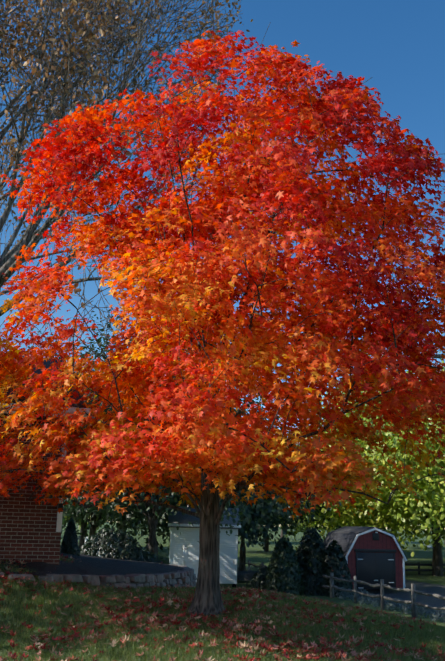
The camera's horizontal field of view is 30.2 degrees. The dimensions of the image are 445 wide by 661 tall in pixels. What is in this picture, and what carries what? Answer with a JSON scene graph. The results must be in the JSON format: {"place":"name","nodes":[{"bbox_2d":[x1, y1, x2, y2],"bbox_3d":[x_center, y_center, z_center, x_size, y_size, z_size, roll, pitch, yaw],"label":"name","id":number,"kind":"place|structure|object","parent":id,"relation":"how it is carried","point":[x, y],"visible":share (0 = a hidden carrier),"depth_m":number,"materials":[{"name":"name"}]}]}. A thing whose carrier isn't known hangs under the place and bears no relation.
{"place":"outdoors","nodes":[
{"label":"outdoors","id":0,"kind":"place"},
{"bbox_2d":[57,503,62,511],"bbox_3d":[-3.091,3.379,15.740,0.090,0.160,0.115,6,-14,-18],"label":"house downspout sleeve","id":1,"kind":"object","parent":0,"point":[60,505],"visible":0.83,"depth_m":15.69,"materials":[{"name":"white metal"}]},
{"bbox_2d":[0,555,444,660],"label":"lawn grass","id":2,"kind":"structure","parent":0,"point":[64,598],"depth_m":12.66,"materials":[{"name":"green plant"}]},
{"bbox_2d":[0,522,444,660],"bbox_3d":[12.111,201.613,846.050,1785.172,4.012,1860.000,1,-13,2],"label":"ground","id":3,"kind":"structure","parent":0,"point":[256,554],"depth_m":69.68,"materials":[{"name":"green plant"}]},
{"bbox_2d":[0,417,66,564],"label":"house walls","id":4,"kind":"structure","parent":3,"relation":"on","point":[28,533],"depth_m":15.56,"materials":[{"name":"red brick"}]},
{"bbox_2d":[0,356,85,419],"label":"house roof","id":5,"kind":"structure","parent":4,"relation":"on","point":[47,364],"depth_m":17.23,"materials":[{"name":"grey"}]},
{"bbox_2d":[0,403,90,531],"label":"house trim","id":6,"kind":"structure","parent":4,"relation":"attached to","point":[60,515],"depth_m":15.69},
{"bbox_2d":[0,553,183,576],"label":"mulch bed","id":7,"kind":"object","parent":3,"relation":"on","point":[87,565],"depth_m":17.22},
{"bbox_2d":[60,517,79,555],"bbox_3d":[-4.277,5.900,23.149,0.700,1.343,0.688,1,-13,2],"label":"arborvitae shrub","id":8,"kind":"object","parent":7,"relation":"on","point":[69,544],"visible":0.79,"depth_m":23.04,"materials":[{"name":"green plant"}]},
{"bbox_2d":[80,526,145,561],"bbox_3d":[-3.484,7.009,25.957,2.419,1.713,2.028,1,-13,2],"label":"shrub bed","id":9,"kind":"object","parent":7,"relation":"on","point":[90,546],"visible":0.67,"depth_m":25.65,"materials":[{"name":"green plant"}]},
{"bbox_2d":[0,564,196,588],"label":"stone border","id":10,"kind":"object","parent":3,"relation":"on","point":[187,575],"visible":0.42,"depth_m":16.33,"materials":[{"name":"grey stone"}]},
{"bbox_2d":[84,537,115,556],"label":"flowers","id":11,"kind":"object","parent":3,"relation":"on","point":[85,538],"visible":0.1,"depth_m":33.80,"materials":[{"name":"white plant"}]},
{"bbox_2d":[65,512,136,550],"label":"tree","id":12,"kind":"object","parent":3,"relation":"on","point":[83,535],"depth_m":56.20,"materials":[{"name":"green plant"}]},
{"bbox_2d":[58,357,145,525],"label":"tree","id":13,"kind":"object","parent":3,"relation":"on","point":[122,505],"depth_m":49.65,"materials":[{"name":"green plant"}]},
{"bbox_2d":[61,389,184,539],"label":"tree","id":14,"kind":"object","parent":3,"relation":"on","point":[131,518],"depth_m":41.17,"materials":[{"name":"green plant"}]},
{"bbox_2d":[0,0,252,396],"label":"oak tree","id":15,"kind":"object","parent":3,"relation":"on","point":[8,259],"depth_m":27.38,"materials":[{"name":"brown plant"}]},
{"bbox_2d":[79,344,180,552],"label":"tree","id":16,"kind":"object","parent":3,"relation":"on","point":[93,403],"depth_m":53.07,"materials":[{"name":"green plant"}]},
{"bbox_2d":[115,547,164,563],"bbox_3d":[-2.952,8.339,28.718,2.622,1.599,2.038,1,-13,2],"label":"shrub bed","id":17,"kind":"object","parent":3,"relation":"on","point":[149,557],"visible":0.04,"depth_m":28.59,"materials":[{"name":"green plant"}]},
{"bbox_2d":[26,297,379,561],"bbox_3d":[-3.340,4.705,35.012,17.444,12.450,17.944,-11,-18,43],"label":"tree","id":18,"kind":"object","parent":3,"relation":"on","point":[78,510],"depth_m":33.80,"materials":[{"name":"plant"}]},
{"bbox_2d":[168,523,240,583],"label":"white shed","id":19,"kind":"structure","parent":3,"relation":"on","point":[188,540],"depth_m":40.55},
{"bbox_2d":[168,507,240,528],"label":"shed roof","id":20,"kind":"structure","parent":19,"relation":"attached to","point":[179,517],"depth_m":41.23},
{"bbox_2d":[115,445,324,550],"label":"tree","id":21,"kind":"object","parent":3,"relation":"on","point":[254,522],"depth_m":45.42,"materials":[{"name":"plant"}]},
{"bbox_2d":[0,24,444,618],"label":"maple tree","id":22,"kind":"object","parent":3,"relation":"on","point":[176,450],"depth_m":12.48,"materials":[{"name":"plant"}]},
{"bbox_2d":[0,554,444,660],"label":"fallen leaves","id":23,"kind":"object","parent":3,"relation":"on","point":[342,656],"visible":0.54,"depth_m":12.41,"materials":[{"name":"red plant"}]},
{"bbox_2d":[136,418,325,537],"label":"tree","id":24,"kind":"object","parent":3,"relation":"on","point":[285,529],"depth_m":55.82,"materials":[{"name":"green plant"}]},
{"bbox_2d":[157,408,341,570],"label":"tree","id":25,"kind":"object","parent":3,"relation":"on","point":[303,520],"depth_m":57.55,"materials":[{"name":"green plant"}]},
{"bbox_2d":[237,563,263,585],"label":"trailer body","id":26,"kind":"object","parent":3,"relation":"on","point":[244,576],"visible":0.52,"depth_m":40.53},
{"bbox_2d":[249,566,285,591],"bbox_3d":[2.120,11.835,39.061,1.850,1.335,1.640,1,-13,2],"label":"shrub","id":27,"kind":"object","parent":3,"relation":"on","point":[259,576],"visible":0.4,"depth_m":38.73,"materials":[{"name":"green plant"}]},
{"bbox_2d":[262,535,304,595],"bbox_3d":[2.853,11.045,38.740,2.008,2.788,2.026,1,-13,2],"label":"yew shrub","id":28,"kind":"object","parent":3,"relation":"on","point":[285,561],"visible":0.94,"depth_m":38.19,"materials":[{"name":"green plant"}]},
{"bbox_2d":[264,521,336,551],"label":"tree","id":29,"kind":"object","parent":3,"relation":"on","point":[266,546],"depth_m":96.37,"materials":[{"name":"green plant"}]},
{"bbox_2d":[290,527,331,595],"bbox_3d":[4.271,11.105,39.718,2.321,3.196,2.239,1,-13,2],"label":"yew shrub","id":30,"kind":"object","parent":3,"relation":"on","point":[312,557],"visible":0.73,"depth_m":39.17,"materials":[{"name":"green plant"}]},
{"bbox_2d":[274,444,365,547],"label":"tree","id":31,"kind":"object","parent":3,"relation":"on","point":[303,523],"depth_m":91.20,"materials":[{"name":"green plant"}]},
{"bbox_2d":[316,540,353,596],"bbox_3d":[5.310,11.272,39.138,1.856,2.649,1.862,1,-13,2],"label":"yew shrub","id":32,"kind":"object","parent":3,"relation":"on","point":[336,560],"visible":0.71,"depth_m":38.69,"materials":[{"name":"green plant"}]},
{"bbox_2d":[334,587,348,597],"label":"lavender plant","id":33,"kind":"object","parent":3,"relation":"on","point":[339,593],"visible":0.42,"depth_m":37.76,"materials":[{"name":"green plant"}]},
{"bbox_2d":[248,560,444,616],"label":"split rail fence","id":34,"kind":"object","parent":3,"relation":"on","point":[382,597],"visible":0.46,"depth_m":32.69,"materials":[{"name":"brown wood"}]},
{"bbox_2d":[338,588,357,599],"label":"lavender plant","id":35,"kind":"object","parent":3,"relation":"on","point":[350,597],"visible":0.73,"depth_m":36.81,"materials":[{"name":"green plant"}]},
{"bbox_2d":[279,424,444,548],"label":"tree","id":36,"kind":"object","parent":3,"relation":"on","point":[299,525],"depth_m":73.55,"materials":[{"name":"green plant"}]},
{"bbox_2d":[352,589,371,602],"bbox_3d":[6.059,11.527,35.883,0.859,0.596,0.848,1,-13,2],"label":"lavender plant","id":37,"kind":"object","parent":3,"relation":"on","point":[362,595],"visible":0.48,"depth_m":35.78,"materials":[{"name":"green plant"}]},
{"bbox_2d":[280,352,444,575],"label":"yellow tree","id":38,"kind":"object","parent":3,"relation":"on","point":[430,496],"depth_m":51.93,"materials":[{"name":"plant"}]},
{"bbox_2d":[332,530,403,588],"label":"barn walls","id":39,"kind":"structure","parent":3,"relation":"on","point":[366,541],"depth_m":41.12,"materials":[{"name":"red wood"}]},
{"bbox_2d":[323,526,407,559],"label":"barn roof","id":40,"kind":"structure","parent":39,"relation":"on","point":[345,536],"depth_m":42.43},
{"bbox_2d":[354,533,396,588],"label":"barn doors","id":41,"kind":"structure","parent":39,"relation":"attached to","point":[371,568],"depth_m":40.88,"materials":[{"name":"grey wood"}]},
{"bbox_2d":[358,532,393,588],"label":"door hardware","id":42,"kind":"object","parent":41,"relation":"attached to","point":[374,580],"visible":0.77,"depth_m":40.80,"materials":[{"name":"white metal"}]},
{"bbox_2d":[345,528,406,587],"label":"roof trim","id":43,"kind":"structure","parent":39,"relation":"attached to","point":[386,533],"depth_m":41.13,"materials":[{"name":"white wood"}]},
{"bbox_2d":[359,593,378,604],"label":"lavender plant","id":44,"kind":"object","parent":3,"relation":"on","point":[364,597],"visible":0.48,"depth_m":34.63,"materials":[{"name":"green plant"}]},
{"bbox_2d":[373,595,393,607],"bbox_3d":[6.582,11.072,33.763,0.826,0.522,0.857,1,-13,2],"label":"lavender plant","id":45,"kind":"object","parent":3,"relation":"on","point":[375,602],"visible":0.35,"depth_m":33.69,"materials":[{"name":"green plant"}]},
{"bbox_2d":[386,598,405,610],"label":"lavender plant","id":46,"kind":"object","parent":3,"relation":"on","point":[392,607],"visible":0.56,"depth_m":32.43,"materials":[{"name":"green plant"}]},
{"bbox_2d":[401,604,423,614],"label":"lavender plant","id":47,"kind":"object","parent":3,"relation":"on","point":[407,607],"visible":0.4,"depth_m":31.22,"materials":[{"name":"green plant"}]},
{"bbox_2d":[405,563,444,574],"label":"board fence","id":48,"kind":"object","parent":3,"relation":"on","point":[418,565],"visible":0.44,"depth_m":57.73,"materials":[{"name":"black wood"}]},
{"bbox_2d":[416,603,436,617],"bbox_3d":[7.478,10.302,30.333,0.860,0.509,0.846,1,-13,2],"label":"lavender plant","id":49,"kind":"object","parent":3,"relation":"on","point":[419,611],"visible":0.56,"depth_m":30.18,"materials":[{"name":"green plant"}]},
{"bbox_2d":[423,513,444,546],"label":"tree","id":50,"kind":"object","parent":3,"relation":"on","point":[441,532],"depth_m":68.23,"materials":[{"name":"green plant"}]},
{"bbox_2d":[431,605,444,621],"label":"lavender plant","id":51,"kind":"object","parent":3,"relation":"on","point":[436,616],"visible":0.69,"depth_m":28.94,"materials":[{"name":"green plant"}]},
{"bbox_2d":[432,354,444,357],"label":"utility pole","id":52,"kind":"object","parent":3,"relation":"on","point":[438,356],"depth_m":27.11,"materials":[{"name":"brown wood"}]},
{"bbox_2d":[0,0,444,529],"label":"sky","id":53,"kind":"structure","parent":0,"point":[399,45],"materials":[{"name":"blue"}]},
{"bbox_2d":[303,577,444,616],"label":"driveway","id":54,"kind":"structure","parent":0,"point":[429,588],"depth_m":40.59,"materials":[{"name":"grey asphalt"}]}
]}

